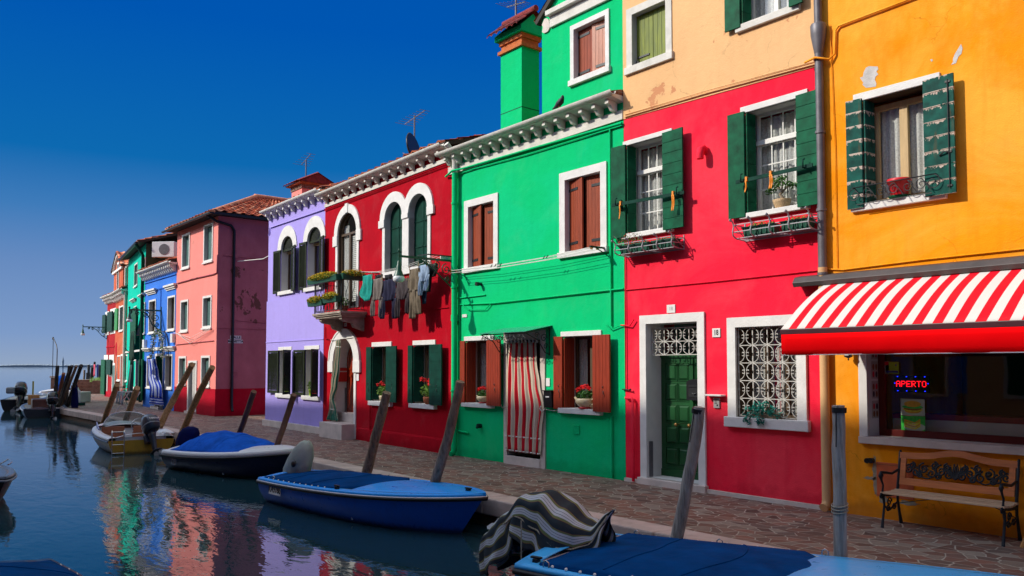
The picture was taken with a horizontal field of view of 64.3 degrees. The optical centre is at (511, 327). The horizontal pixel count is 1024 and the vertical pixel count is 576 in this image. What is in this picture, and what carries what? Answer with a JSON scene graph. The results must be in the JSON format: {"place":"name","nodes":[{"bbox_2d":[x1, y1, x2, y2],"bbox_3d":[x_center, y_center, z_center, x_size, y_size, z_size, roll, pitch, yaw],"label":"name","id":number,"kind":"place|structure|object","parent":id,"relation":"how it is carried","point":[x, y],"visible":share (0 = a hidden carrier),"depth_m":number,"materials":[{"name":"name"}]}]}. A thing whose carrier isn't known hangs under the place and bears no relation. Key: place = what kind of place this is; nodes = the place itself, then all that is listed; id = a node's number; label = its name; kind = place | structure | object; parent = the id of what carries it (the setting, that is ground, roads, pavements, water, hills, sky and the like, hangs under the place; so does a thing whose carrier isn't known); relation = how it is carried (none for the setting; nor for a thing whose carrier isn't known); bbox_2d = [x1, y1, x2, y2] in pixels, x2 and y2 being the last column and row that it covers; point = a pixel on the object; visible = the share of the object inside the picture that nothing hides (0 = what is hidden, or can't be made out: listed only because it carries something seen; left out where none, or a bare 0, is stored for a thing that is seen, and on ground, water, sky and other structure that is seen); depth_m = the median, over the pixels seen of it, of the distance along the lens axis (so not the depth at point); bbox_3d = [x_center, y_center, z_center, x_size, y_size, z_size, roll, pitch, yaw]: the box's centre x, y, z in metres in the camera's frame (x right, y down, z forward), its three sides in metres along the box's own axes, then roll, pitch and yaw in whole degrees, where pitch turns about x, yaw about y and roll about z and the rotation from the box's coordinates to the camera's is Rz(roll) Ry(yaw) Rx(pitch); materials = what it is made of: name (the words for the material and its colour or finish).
{"place":"outdoors","nodes":[
{"label":"outdoors","id":0,"kind":"place"},
{"bbox_2d":[0,364,96,366],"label":"distant shore","id":1,"kind":"structure","parent":0,"point":[34,365],"depth_m":2277.01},
{"bbox_2d":[0,367,533,575],"bbox_3d":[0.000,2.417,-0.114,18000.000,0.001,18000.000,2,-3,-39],"label":"canal water","id":2,"kind":"structure","parent":0,"point":[77,498],"depth_m":12.31,"materials":[{"name":"blue liquid"}]},
{"bbox_2d":[0,458,16,500],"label":"motorboat","id":3,"kind":"object","parent":2,"relation":"on","point":[8,475],"visible":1,"depth_m":14.32,"materials":[{"name":"silver metal"}]},
{"bbox_2d":[0,381,46,411],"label":"motorboat","id":4,"kind":"object","parent":2,"relation":"on","point":[18,390],"visible":0.65,"depth_m":43.73,"materials":[{"name":"black paint"}]},
{"bbox_2d":[0,558,82,575],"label":"motorboat","id":5,"kind":"object","parent":2,"relation":"on","point":[46,567],"visible":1,"depth_m":7.35,"materials":[{"name":"blue fabric"}]},
{"bbox_2d":[20,391,66,418],"bbox_3d":[-22.750,3.923,39.549,1.974,1.753,5.586,2,-3,-33],"label":"motorboat","id":6,"kind":"object","parent":2,"relation":"on","point":[36,406],"visible":0.81,"depth_m":37.96,"materials":[{"name":"black paint"}]},
{"bbox_2d":[100,383,119,423],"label":"mooring post","id":7,"kind":"object","parent":2,"relation":"in","point":[111,400],"visible":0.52,"depth_m":30.35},
{"bbox_2d":[90,411,174,455],"bbox_3d":[-11.377,3.191,24.288,2.012,1.448,5.727,2,-3,-33],"label":"motorboat","id":8,"kind":"object","parent":2,"relation":"on","point":[123,433],"visible":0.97,"depth_m":22.74,"materials":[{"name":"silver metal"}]},
{"bbox_2d":[160,362,194,428],"bbox_3d":[-10.573,2.808,24.727,0.230,3.499,5.119,2,-3,-39],"label":"mooring post","id":9,"kind":"object","parent":2,"relation":"in","point":[175,395],"visible":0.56,"depth_m":23.80,"materials":[{"name":"wood"}]},
{"bbox_2d":[173,365,214,446],"bbox_3d":[-9.322,2.773,23.284,0.209,3.406,4.264,2,-3,-39],"label":"mooring post","id":10,"kind":"object","parent":2,"relation":"in","point":[198,396],"visible":0.66,"depth_m":22.51,"materials":[{"name":"wood"}]},
{"bbox_2d":[160,430,294,478],"bbox_3d":[-6.408,2.982,18.753,4.600,1.199,1.806,-2,-3,37],"label":"motorboat","id":11,"kind":"object","parent":2,"relation":"on","point":[225,453],"visible":0.91,"depth_m":17.88,"materials":[{"name":"white plastic"}]},
{"bbox_2d":[175,426,199,446],"bbox_3d":[-7.924,2.774,19.908,0.636,0.730,0.510,-2,-3,37],"label":"motor cover","id":12,"kind":"object","parent":11,"relation":"on","point":[185,434],"visible":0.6,"depth_m":19.69,"materials":[{"name":"blue fabric"}]},
{"bbox_2d":[237,390,256,432],"bbox_3d":[-6.799,2.897,20.033,0.147,2.784,2.343,2,-3,-39],"label":"mooring post","id":13,"kind":"object","parent":2,"relation":"in","point":[247,411],"visible":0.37,"depth_m":19.46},
{"bbox_2d":[274,393,296,444],"bbox_3d":[-5.370,2.833,18.446,0.147,2.755,2.059,2,-3,-39],"label":"mooring post","id":14,"kind":"object","parent":2,"relation":"in","point":[285,420],"visible":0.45,"depth_m":17.98,"materials":[{"name":"wood"}]},
{"bbox_2d":[256,469,487,532],"bbox_3d":[-2.338,2.835,13.369,5.563,0.914,1.728,-3,-4,44],"label":"motorboat","id":15,"kind":"object","parent":2,"relation":"on","point":[393,502],"visible":0.96,"depth_m":12.33,"materials":[{"name":"blue paint"}]},
{"bbox_2d":[283,440,313,473],"bbox_3d":[-3.915,2.451,14.898,0.692,0.828,0.489,-3,-4,44],"label":"motor cover","id":16,"kind":"object","parent":15,"relation":"on","point":[300,458],"visible":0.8,"depth_m":14.68,"materials":[{"name":"grey fabric"}]},
{"bbox_2d":[362,391,390,473],"bbox_3d":[-2.664,2.590,14.862,0.194,2.904,1.587,2,-3,-39],"label":"mooring post","id":17,"kind":"object","parent":2,"relation":"in","point":[369,461],"visible":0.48,"depth_m":14.53,"materials":[{"name":"brown wood"}]},
{"bbox_2d":[430,380,464,482],"bbox_3d":[-1.227,2.398,13.180,0.189,3.117,1.459,2,-3,-39],"label":"mooring post","id":18,"kind":"object","parent":2,"relation":"in","point":[442,457],"visible":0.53,"depth_m":12.88,"materials":[{"name":"brown wood"}]},
{"bbox_2d":[671,406,704,537],"bbox_3d":[1.915,2.318,9.280,0.176,2.860,0.705,2,-3,-39],"label":"mooring post","id":19,"kind":"object","parent":2,"relation":"in","point":[685,494],"visible":0.88,"depth_m":9.15,"materials":[{"name":"grey wood"}]},
{"bbox_2d":[487,518,1014,575],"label":"motorboat","id":20,"kind":"object","parent":2,"relation":"on","point":[631,554],"visible":0.91,"depth_m":7.36,"materials":[{"name":"blue paint"}]},
{"bbox_2d":[479,490,615,575],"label":"motor cover","id":21,"kind":"object","parent":20,"relation":"on","point":[529,523],"visible":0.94,"depth_m":8.35,"materials":[{"name":"fabric"}]},
{"bbox_2d":[831,405,848,556],"bbox_3d":[3.171,2.216,7.904,0.159,2.922,0.199,2,-3,-39],"label":"mooring post","id":22,"kind":"object","parent":2,"relation":"in","point":[840,507],"visible":0.94,"depth_m":7.88,"materials":[{"name":"grey wood"}]},
{"bbox_2d":[0,0,545,364],"label":"sky","id":23,"kind":"structure","parent":0,"point":[123,122],"materials":[{"name":"blue"}]},
{"bbox_2d":[61,414,498,525],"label":"quay wall","id":24,"kind":"structure","parent":0,"point":[482,519],"depth_m":12.59,"materials":[{"name":"stone"}]},
{"bbox_2d":[60,407,810,553],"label":"kerb","id":25,"kind":"structure","parent":24,"relation":"on","point":[497,505],"depth_m":12.03,"materials":[{"name":"stone"}]},
{"bbox_2d":[67,394,1023,575],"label":"pavement","id":26,"kind":"structure","parent":0,"point":[808,530],"depth_m":11.46,"materials":[{"name":"stone"}]},
{"bbox_2d":[50,376,100,393],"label":"brick steps","id":27,"kind":"structure","parent":26,"relation":"on","point":[92,387],"depth_m":59.22,"materials":[{"name":"brick"}]},
{"bbox_2d":[100,293,115,396],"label":"dark red house","id":28,"kind":"structure","parent":26,"relation":"on","point":[107,381],"depth_m":53.22,"materials":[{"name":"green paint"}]},
{"bbox_2d":[108,251,129,399],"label":"burnt orange house","id":29,"kind":"structure","parent":26,"relation":"on","point":[119,293],"depth_m":49.80,"materials":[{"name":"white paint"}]},
{"bbox_2d":[118,233,177,401],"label":"teal house","id":30,"kind":"structure","parent":26,"relation":"on","point":[138,253],"depth_m":43.03,"materials":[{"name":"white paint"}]},
{"bbox_2d":[125,256,177,410],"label":"blue house","id":31,"kind":"structure","parent":26,"relation":"on","point":[159,279],"depth_m":38.01,"materials":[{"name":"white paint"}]},
{"bbox_2d":[126,306,161,329],"bbox_3d":[-17.115,-0.418,37.943,1.562,1.184,0.260,2,-3,-37],"label":"street lamp","id":32,"kind":"object","parent":31,"relation":"attached to","point":[129,319],"visible":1,"depth_m":37.99,"materials":[{"name":"black metal"}]},
{"bbox_2d":[147,299,155,334],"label":"window","id":33,"kind":"structure","parent":31,"relation":"in","point":[151,329],"depth_m":40.19,"materials":[{"name":"white paint"}]},
{"bbox_2d":[147,359,163,405],"bbox_3d":[-16.701,2.522,38.087,0.169,2.144,2.840,2,-3,-37],"label":"door curtain","id":34,"kind":"object","parent":31,"relation":"hanging from","point":[155,395],"depth_m":38.02,"materials":[{"name":"fabric"}]},
{"bbox_2d":[149,327,168,358],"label":"flower arch","id":35,"kind":"structure","parent":31,"relation":"attached to","point":[158,332],"depth_m":37.51,"materials":[{"name":"green plant"}]},
{"bbox_2d":[152,241,176,258],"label":"air conditioner","id":36,"kind":"object","parent":31,"relation":"attached to","point":[168,249],"visible":0.94,"depth_m":40.73,"materials":[{"name":"white plastic"}]},
{"bbox_2d":[163,354,172,389],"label":"window","id":37,"kind":"structure","parent":31,"relation":"in","point":[168,364],"depth_m":37.54,"materials":[{"name":"white paint"}]},
{"bbox_2d":[166,295,175,331],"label":"window","id":38,"kind":"structure","parent":31,"relation":"in","point":[170,321],"depth_m":37.51,"materials":[{"name":"white paint"}]},
{"bbox_2d":[161,194,287,416],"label":"pink house","id":39,"kind":"structure","parent":26,"relation":"on","point":[222,279],"depth_m":33.47,"materials":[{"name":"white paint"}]},
{"bbox_2d":[177,356,186,385],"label":"window","id":40,"kind":"structure","parent":39,"relation":"in","point":[182,360],"depth_m":35.87,"materials":[{"name":"white paint"}]},
{"bbox_2d":[179,299,188,332],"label":"window","id":41,"kind":"structure","parent":39,"relation":"in","point":[184,304],"depth_m":35.87,"materials":[{"name":"white paint"}]},
{"bbox_2d":[180,232,189,270],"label":"window","id":42,"kind":"structure","parent":39,"relation":"in","point":[185,257],"depth_m":35.97,"materials":[{"name":"white paint"}]},
{"bbox_2d":[200,355,209,387],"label":"window","id":43,"kind":"structure","parent":39,"relation":"in","point":[205,360],"depth_m":33.65,"materials":[{"name":"white paint"}]},
{"bbox_2d":[201,295,211,329],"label":"window","id":44,"kind":"structure","parent":39,"relation":"in","point":[206,300],"depth_m":33.69,"materials":[{"name":"white paint"}]},
{"bbox_2d":[202,222,213,264],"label":"window","id":45,"kind":"structure","parent":39,"relation":"in","point":[208,231],"depth_m":33.83,"materials":[{"name":"white paint"}]},
{"bbox_2d":[259,172,335,433],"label":"lilac house","id":46,"kind":"structure","parent":26,"relation":"on","point":[294,326],"depth_m":25.85,"materials":[{"name":"purple paint"}]},
{"bbox_2d":[267,346,291,397],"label":"window","id":47,"kind":"structure","parent":46,"relation":"in","point":[285,352],"depth_m":26.80,"materials":[{"name":"white paint"}]},
{"bbox_2d":[273,225,296,295],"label":"window","id":48,"kind":"structure","parent":46,"relation":"in","point":[287,241],"depth_m":26.93,"materials":[{"name":"white paint"}]},
{"bbox_2d":[293,345,319,400],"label":"window","id":49,"kind":"structure","parent":46,"relation":"in","point":[312,352],"depth_m":25.13,"materials":[{"name":"white paint"}]},
{"bbox_2d":[298,216,325,291],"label":"window","id":50,"kind":"structure","parent":46,"relation":"in","point":[315,226],"depth_m":25.25,"materials":[{"name":"white paint"}]},
{"bbox_2d":[312,134,589,452],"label":"crimson house","id":51,"kind":"structure","parent":26,"relation":"on","point":[377,218],"depth_m":20.87,"materials":[{"name":"red paint"}]},
{"bbox_2d":[307,271,340,285],"bbox_3d":[-5.177,-1.374,22.253,0.342,0.292,1.930,2,-3,-37],"label":"flower box","id":52,"kind":"object","parent":51,"relation":"attached to","point":[322,278],"visible":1,"depth_m":22.05,"materials":[{"name":"green plastic"}]},
{"bbox_2d":[321,291,341,302],"bbox_3d":[-4.870,-0.823,21.804,0.341,0.289,0.886,2,-3,-37],"label":"flower box","id":53,"kind":"object","parent":51,"relation":"attached to","point":[330,297],"visible":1,"depth_m":21.65,"materials":[{"name":"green plant"}]},
{"bbox_2d":[326,337,353,420],"bbox_3d":[-4.876,1.465,23.002,0.140,2.363,1.670,2,-3,-37],"label":"door curtain","id":54,"kind":"object","parent":51,"relation":"hanging from","point":[332,415],"depth_m":23.19,"materials":[{"name":"green fabric"}]},
{"bbox_2d":[332,203,361,308],"bbox_3d":[-4.585,-2.029,23.042,0.265,2.975,1.804,2,-3,-37],"label":"window","id":55,"kind":"structure","parent":51,"relation":"in","point":[344,258],"depth_m":23.30,"materials":[{"name":"white glass"}]},
{"bbox_2d":[340,269,365,280],"bbox_3d":[-4.200,-1.423,21.656,0.691,0.296,0.332,2,-3,-37],"label":"flower box","id":56,"kind":"object","parent":51,"relation":"attached to","point":[347,274],"visible":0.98,"depth_m":21.59,"materials":[{"name":"green plastic"}]},
{"bbox_2d":[366,341,396,406],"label":"window","id":57,"kind":"structure","parent":51,"relation":"in","point":[381,358],"depth_m":21.47,"materials":[{"name":"white paint"}]},
{"bbox_2d":[385,202,401,271],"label":"window","id":58,"kind":"structure","parent":51,"relation":"in","point":[393,219],"depth_m":21.15,"materials":[{"name":"grey paint"}]},
{"bbox_2d":[359,254,451,273],"bbox_3d":[-2.702,-1.506,19.811,0.680,0.168,3.675,2,-3,-37],"label":"clothes line","id":59,"kind":"object","parent":51,"relation":"attached to","point":[436,255],"visible":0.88,"depth_m":19.25,"materials":[{"name":"black metal"}]},
{"bbox_2d":[359,272,372,300],"bbox_3d":[-3.776,-1.069,21.095,0.087,0.755,0.737,2,-3,-37],"label":"garment","id":60,"kind":"object","parent":59,"relation":"hanging from","point":[365,291],"visible":1,"depth_m":21.08,"materials":[{"name":"teal fabric"}]},
{"bbox_2d":[370,278,383,316],"bbox_3d":[-3.424,-0.790,20.618,0.081,1.078,0.693,2,-3,-37],"label":"garment","id":61,"kind":"object","parent":59,"relation":"hanging from","point":[377,287],"visible":1,"depth_m":20.65,"materials":[{"name":"beige fabric"}]},
{"bbox_2d":[380,277,396,318],"bbox_3d":[-3.058,-0.742,20.127,0.080,1.070,0.870,2,-3,-37],"label":"garment","id":62,"kind":"object","parent":59,"relation":"hanging from","point":[389,290],"visible":0.98,"depth_m":20.08,"materials":[{"name":"blue fabric"}]},
{"bbox_2d":[394,276,409,317],"bbox_3d":[-2.635,-0.754,19.556,0.086,1.012,0.721,2,-3,-37],"label":"garment","id":63,"kind":"object","parent":59,"relation":"hanging from","point":[402,290],"visible":0.97,"depth_m":19.53,"materials":[{"name":"grey fabric"}]},
{"bbox_2d":[408,266,421,318],"bbox_3d":[-2.278,-0.843,19.084,0.076,1.252,0.640,2,-3,-37],"label":"garment","id":64,"kind":"object","parent":59,"relation":"hanging from","point":[415,301],"visible":1,"depth_m":19.09,"materials":[{"name":"fabric"}]},
{"bbox_2d":[418,262,429,295],"bbox_3d":[-2.019,-1.140,18.756,0.081,0.778,0.521,2,-3,-37],"label":"garment","id":65,"kind":"object","parent":59,"relation":"hanging from","point":[423,274],"visible":0.98,"depth_m":18.77,"materials":[{"name":"blue fabric"}]},
{"bbox_2d":[403,132,418,153],"bbox_3d":[-2.660,-4.821,22.045,0.513,0.926,0.693,1,-3,-17],"label":"satellite dish","id":66,"kind":"object","parent":51,"relation":"on","point":[411,143],"visible":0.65,"depth_m":21.94,"materials":[{"name":"blue metal"}]},
{"bbox_2d":[409,194,426,266],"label":"window","id":67,"kind":"structure","parent":51,"relation":"in","point":[418,206],"depth_m":20.10,"materials":[{"name":"grey paint"}]},
{"bbox_2d":[393,249,451,286],"bbox_3d":[-1.957,-1.312,18.111,1.550,0.780,0.260,2,-3,-39],"label":"street lamp","id":68,"kind":"object","parent":51,"relation":"attached to","point":[398,277],"visible":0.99,"depth_m":18.11,"materials":[{"name":"green metal"}]},
{"bbox_2d":[407,340,442,409],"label":"window","id":69,"kind":"structure","parent":51,"relation":"in","point":[427,362],"depth_m":19.73,"materials":[{"name":"white paint"}]},
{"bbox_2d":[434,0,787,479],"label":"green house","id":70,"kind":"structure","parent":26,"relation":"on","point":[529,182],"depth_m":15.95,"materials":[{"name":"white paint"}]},
{"bbox_2d":[460,335,500,408],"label":"window","id":71,"kind":"structure","parent":70,"relation":"in","point":[480,364],"depth_m":17.95,"materials":[{"name":"white paint"}]},
{"bbox_2d":[462,192,499,273],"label":"window","id":72,"kind":"structure","parent":70,"relation":"in","point":[481,214],"depth_m":17.79,"materials":[{"name":"white paint"}]},
{"bbox_2d":[479,325,551,355],"bbox_3d":[0.057,0.265,16.214,0.680,0.592,1.502,2,-3,-39],"label":"door canopy","id":73,"kind":"object","parent":70,"relation":"attached to","point":[522,330],"visible":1,"depth_m":15.95,"materials":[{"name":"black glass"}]},
{"bbox_2d":[447,245,606,276],"bbox_3d":[0.147,-1.299,16.369,0.423,0.177,4.503,2,-3,-39],"label":"clothes line","id":74,"kind":"object","parent":70,"relation":"attached to","point":[591,247],"visible":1,"depth_m":15.78,"materials":[{"name":"white metal"}]},
{"bbox_2d":[515,340,539,457],"bbox_3d":[0.410,1.436,16.582,0.060,2.351,1.054,2,-3,-39],"label":"door","id":75,"kind":"structure","parent":70,"relation":"in","point":[537,344],"depth_m":16.45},
{"bbox_2d":[501,339,557,454],"bbox_3d":[0.332,1.365,16.248,0.100,2.268,1.914,2,-3,-39],"label":"door curtain","id":76,"kind":"object","parent":70,"relation":"hanging from","point":[524,409],"depth_m":16.36,"materials":[{"name":"white fabric"}]},
{"bbox_2d":[553,330,610,415],"bbox_3d":[1.438,0.831,15.178,0.560,1.545,1.546,2,-3,-39],"label":"window","id":77,"kind":"structure","parent":70,"relation":"in","point":[575,342],"depth_m":15.47,"materials":[{"name":"white paint"}]},
{"bbox_2d":[557,161,608,258],"bbox_3d":[1.393,-2.176,15.319,0.285,1.656,1.328,2,-3,-39],"label":"window","id":78,"kind":"structure","parent":70,"relation":"in","point":[583,221],"depth_m":15.31,"materials":[{"name":"white paint"}]},
{"bbox_2d":[574,384,592,408],"bbox_3d":[1.346,1.262,15.093,0.430,0.476,0.365,-1,-3,11],"label":"teapot planter","id":79,"kind":"object","parent":70,"relation":"on","point":[583,402],"visible":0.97,"depth_m":14.99,"materials":[{"name":"beige ceramic"}]},
{"bbox_2d":[568,8,610,86],"bbox_3d":[1.521,-5.221,15.305,0.285,1.177,1.093,2,-3,-39],"label":"window","id":80,"kind":"structure","parent":70,"relation":"in","point":[589,37],"depth_m":15.32,"materials":[{"name":"white paint"}]},
{"bbox_2d":[611,0,821,509],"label":"red cream house","id":81,"kind":"structure","parent":26,"relation":"on","point":[719,101],"depth_m":12.84,"materials":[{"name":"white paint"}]},
{"bbox_2d":[611,231,684,256],"bbox_3d":[2.274,-1.407,13.754,0.418,0.276,1.282,2,-3,-39],"label":"flower rack","id":82,"kind":"object","parent":81,"relation":"attached to","point":[640,253],"visible":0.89,"depth_m":13.68,"materials":[{"name":"metal"}]},
{"bbox_2d":[615,231,652,254],"bbox_3d":[2.070,-1.480,14.025,0.287,0.395,0.819,2,-3,-39],"label":"planter","id":83,"kind":"object","parent":82,"relation":"in","point":[636,249],"visible":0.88,"depth_m":13.95,"materials":[{"name":"green plant"}]},
{"bbox_2d":[651,236,681,249],"bbox_3d":[2.554,-1.414,13.507,0.190,0.216,0.504,2,-3,-39],"label":"planter","id":84,"kind":"object","parent":82,"relation":"in","point":[664,245],"visible":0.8,"depth_m":13.42,"materials":[{"name":"green plant"}]},
{"bbox_2d":[611,127,684,238],"bbox_3d":[2.426,-2.453,14.014,0.602,1.744,1.724,2,-3,-39],"label":"window","id":85,"kind":"structure","parent":81,"relation":"in","point":[646,204],"depth_m":14.32,"materials":[{"name":"white paint"}]},
{"bbox_2d":[624,0,673,75],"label":"window","id":86,"kind":"structure","parent":81,"relation":"in","point":[648,23],"depth_m":14.21,"materials":[{"name":"wood"}]},
{"bbox_2d":[661,357,697,479],"bbox_3d":[2.912,1.517,13.679,0.154,2.037,1.085,2,-3,-39],"label":"door","id":87,"kind":"structure","parent":81,"relation":"in","point":[676,415],"depth_m":13.85,"materials":[{"name":"green paint"}]},
{"bbox_2d":[686,379,697,399],"bbox_3d":[3.031,1.020,13.411,0.158,0.346,0.340,2,-3,-39],"label":"mailbox","id":88,"kind":"object","parent":81,"relation":"attached to","point":[691,390],"visible":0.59,"depth_m":13.42,"materials":[{"name":"grey metal"}]},
{"bbox_2d":[742,401,784,425],"bbox_3d":[3.740,1.264,12.102,0.283,0.389,0.689,2,-3,-39],"label":"trailing plant","id":89,"kind":"object","parent":81,"relation":"in","point":[769,414],"visible":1,"depth_m":12.07,"materials":[{"name":"teal plant"}]},
{"bbox_2d":[724,0,802,33],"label":"window","id":90,"kind":"structure","parent":81,"relation":"in","point":[752,13],"depth_m":12.60,"materials":[{"name":"white stone"}]},
{"bbox_2d":[724,314,810,431],"bbox_3d":[3.904,0.667,12.217,0.482,1.675,1.426,2,-3,-39],"label":"window","id":91,"kind":"structure","parent":81,"relation":"in","point":[757,370],"depth_m":12.37,"materials":[{"name":"white paint"}]},
{"bbox_2d":[727,89,817,219],"bbox_3d":[3.952,-2.549,12.153,0.602,1.740,1.554,2,-3,-39],"label":"window","id":92,"kind":"structure","parent":81,"relation":"in","point":[783,144],"depth_m":12.41,"materials":[{"name":"white paint"}]},
{"bbox_2d":[765,175,796,207],"bbox_3d":[4.006,-2.021,12.107,0.266,0.518,0.542,2,-3,-39],"label":"bonsai","id":93,"kind":"object","parent":92,"relation":"on","point":[781,201],"visible":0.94,"depth_m":12.06,"materials":[{"name":"plant"}]},
{"bbox_2d":[729,206,817,241],"bbox_3d":[3.813,-1.503,11.877,0.418,0.312,1.269,2,-3,-39],"label":"flower rack","id":94,"kind":"object","parent":81,"relation":"attached to","point":[765,236],"visible":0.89,"depth_m":11.84,"materials":[{"name":"metal"}]},
{"bbox_2d":[741,221,780,237],"bbox_3d":[3.701,-1.474,12.107,0.190,0.223,0.568,2,-3,-39],"label":"planter","id":95,"kind":"object","parent":94,"relation":"in","point":[762,230],"visible":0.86,"depth_m":12.03,"materials":[{"name":"plastic"}]},
{"bbox_2d":[779,216,816,232],"bbox_3d":[4.084,-1.492,11.640,0.190,0.215,0.479,2,-3,-39],"label":"planter","id":96,"kind":"object","parent":94,"relation":"in","point":[802,225],"visible":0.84,"depth_m":11.56,"materials":[{"name":"plastic"}]},
{"bbox_2d":[804,0,1023,538],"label":"orange house","id":97,"kind":"structure","parent":26,"relation":"on","point":[927,96],"depth_m":10.69,"materials":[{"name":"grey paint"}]},
{"bbox_2d":[876,462,913,499],"bbox_3d":[4.972,1.986,10.583,0.016,0.444,0.480,2,-3,-39],"label":"meter door","id":98,"kind":"structure","parent":97,"relation":"in","point":[889,481],"depth_m":10.63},
{"bbox_2d":[887,177,911,198],"bbox_3d":[5.067,-1.818,10.658,0.304,0.245,0.304,2,-3,-39],"label":"flower pot","id":99,"kind":"object","parent":97,"relation":"on","point":[900,184],"visible":0.6,"depth_m":10.55,"materials":[{"name":"red plastic"}]},
{"bbox_2d":[845,72,956,212],"bbox_3d":[5.151,-2.401,10.703,0.512,1.616,1.427,2,-3,-39],"label":"window","id":100,"kind":"structure","parent":97,"relation":"in","point":[917,141],"depth_m":10.83,"materials":[{"name":"white paint"}]},
{"bbox_2d":[780,255,1023,354],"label":"awning","id":101,"kind":"object","parent":97,"relation":"attached to","point":[973,306],"visible":1,"depth_m":9.65,"materials":[{"name":"red fabric"}]},
{"bbox_2d":[894,375,929,392],"bbox_3d":[5.310,0.745,10.828,0.036,0.220,0.457,2,-3,-39],"label":"led sign","id":102,"kind":"object","parent":97,"relation":"attached to","point":[906,383],"visible":1,"depth_m":10.81,"materials":[{"name":"black plastic"}]},
{"bbox_2d":[901,399,924,415],"bbox_3d":[5.270,1.046,10.720,0.007,0.214,0.310,2,-3,-39],"label":"poster","id":103,"kind":"object","parent":97,"relation":"attached to","point":[915,407],"visible":1,"depth_m":10.71,"materials":[{"name":"paper"}]},
{"bbox_2d":[901,415,924,430],"bbox_3d":[5.271,1.263,10.708,0.007,0.205,0.314,2,-3,-39],"label":"poster","id":104,"kind":"object","parent":97,"relation":"attached to","point":[915,423],"visible":1,"depth_m":10.71,"materials":[{"name":"paper"}]},
{"bbox_2d":[858,354,1023,455],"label":"shop window","id":105,"kind":"structure","parent":97,"relation":"in","point":[877,428],"depth_m":10.70,"materials":[{"name":"white paint"}]},
{"bbox_2d":[878,450,1021,546],"bbox_3d":[5.207,1.978,9.741,0.602,0.978,1.410,2,-3,-39],"label":"park bench","id":106,"kind":"object","parent":26,"relation":"on","point":[1011,490],"visible":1,"depth_m":9.79,"materials":[{"name":"wood"}]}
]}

